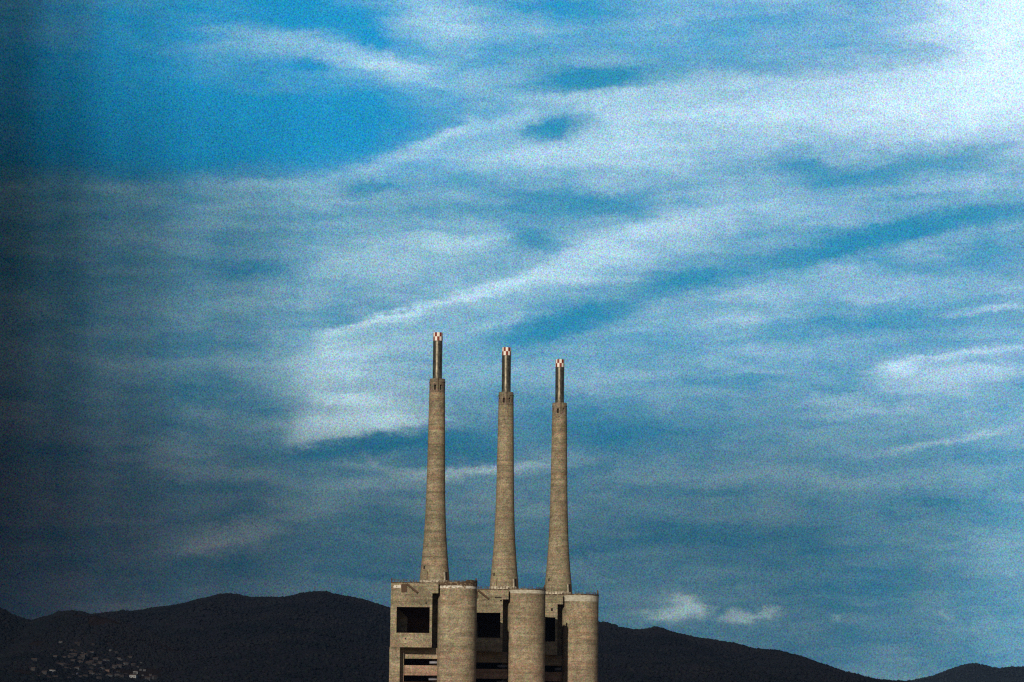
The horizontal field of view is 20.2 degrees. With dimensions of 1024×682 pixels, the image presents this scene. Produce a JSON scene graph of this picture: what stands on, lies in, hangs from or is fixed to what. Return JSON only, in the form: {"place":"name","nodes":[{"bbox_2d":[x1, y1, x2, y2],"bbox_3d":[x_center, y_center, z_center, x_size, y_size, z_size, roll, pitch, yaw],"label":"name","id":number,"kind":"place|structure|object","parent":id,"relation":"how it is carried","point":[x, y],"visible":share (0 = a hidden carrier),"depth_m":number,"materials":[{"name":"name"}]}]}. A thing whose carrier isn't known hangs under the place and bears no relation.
{"place":"outdoors","nodes":[
{"label":"outdoors","id":0,"kind":"place"},
{"bbox_2d":[1,614,180,680],"bbox_3d":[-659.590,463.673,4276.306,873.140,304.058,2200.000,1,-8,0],"label":"hill","id":1,"kind":"structure","parent":0,"point":[93,621],"depth_m":4492.22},
{"bbox_2d":[0,607,192,681],"bbox_3d":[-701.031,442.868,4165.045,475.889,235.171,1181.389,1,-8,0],"label":"forest","id":2,"kind":"object","parent":1,"relation":"on","point":[19,654],"visible":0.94,"depth_m":4459.41,"materials":[{"name":"plant"}]},
{"bbox_2d":[129,674,137,677],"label":"house","id":3,"kind":"structure","parent":1,"relation":"on","point":[133,675],"depth_m":4206.83,"materials":[{"name":"metal"}]},
{"bbox_2d":[389,578,476,681],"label":"power station block","id":4,"kind":"structure","parent":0,"point":[433,627],"depth_m":1331.50,"materials":[{"name":"concrete"}]},
{"bbox_2d":[419,332,448,581],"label":"chimney","id":5,"kind":"object","parent":4,"relation":"on","point":[434,566],"visible":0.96,"depth_m":1351.46,"materials":[{"name":"concrete"}]},
{"bbox_2d":[444,572,448,580],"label":"doorway","id":6,"kind":"structure","parent":5,"relation":"in","point":[446,575],"depth_m":1344.88,"materials":[{"name":"metal"}]},
{"bbox_2d":[101,594,871,681],"bbox_3d":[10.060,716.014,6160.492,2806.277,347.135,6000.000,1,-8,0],"label":"hill","id":7,"kind":"structure","parent":0,"point":[238,667],"depth_m":4827.59,"materials":[{"name":"black soil"}]},
{"bbox_2d":[93,590,910,681],"bbox_3d":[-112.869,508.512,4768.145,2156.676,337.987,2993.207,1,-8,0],"label":"forest","id":8,"kind":"object","parent":7,"relation":"on","point":[787,670],"visible":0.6,"depth_m":5206.53,"materials":[{"name":"plant"}]},
{"bbox_2d":[476,585,545,681],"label":"power station block","id":9,"kind":"structure","parent":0,"point":[510,639],"depth_m":1380.02,"materials":[{"name":"concrete"}]},
{"bbox_2d":[489,347,518,588],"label":"chimney","id":10,"kind":"object","parent":9,"relation":"on","point":[504,568],"visible":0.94,"depth_m":1399.73,"materials":[{"name":"concrete"}]},
{"bbox_2d":[513,579,517,588],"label":"doorway","id":11,"kind":"structure","parent":10,"relation":"in","point":[515,582],"depth_m":1392.66,"materials":[{"name":"metal"}]},
{"bbox_2d":[0,0,1023,680],"label":"sky","id":12,"kind":"structure","parent":0,"point":[770,252],"materials":[{"name":"blue"}]},
{"bbox_2d":[545,590,598,681],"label":"power station block","id":13,"kind":"structure","parent":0,"point":[571,637],"depth_m":1421.09,"materials":[{"name":"concrete"}]},
{"bbox_2d":[545,359,571,593],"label":"chimney","id":14,"kind":"object","parent":13,"relation":"on","point":[558,577],"visible":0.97,"depth_m":1441.09,"materials":[{"name":"concrete"}]},
{"bbox_2d":[567,584,571,593],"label":"doorway","id":15,"kind":"structure","parent":14,"relation":"in","point":[569,586],"depth_m":1434.42,"materials":[{"name":"metal"}]},
{"bbox_2d":[911,666,1023,681],"bbox_3d":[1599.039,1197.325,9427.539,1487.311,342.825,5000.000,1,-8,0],"label":"hill","id":16,"kind":"structure","parent":0,"point":[977,672],"depth_m":9117.51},
{"bbox_2d":[907,663,1023,681],"bbox_3d":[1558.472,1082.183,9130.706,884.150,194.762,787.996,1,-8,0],"label":"forest","id":17,"kind":"object","parent":16,"relation":"on","point":[991,671],"visible":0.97,"depth_m":9284.67,"materials":[{"name":"plant"}]}
]}

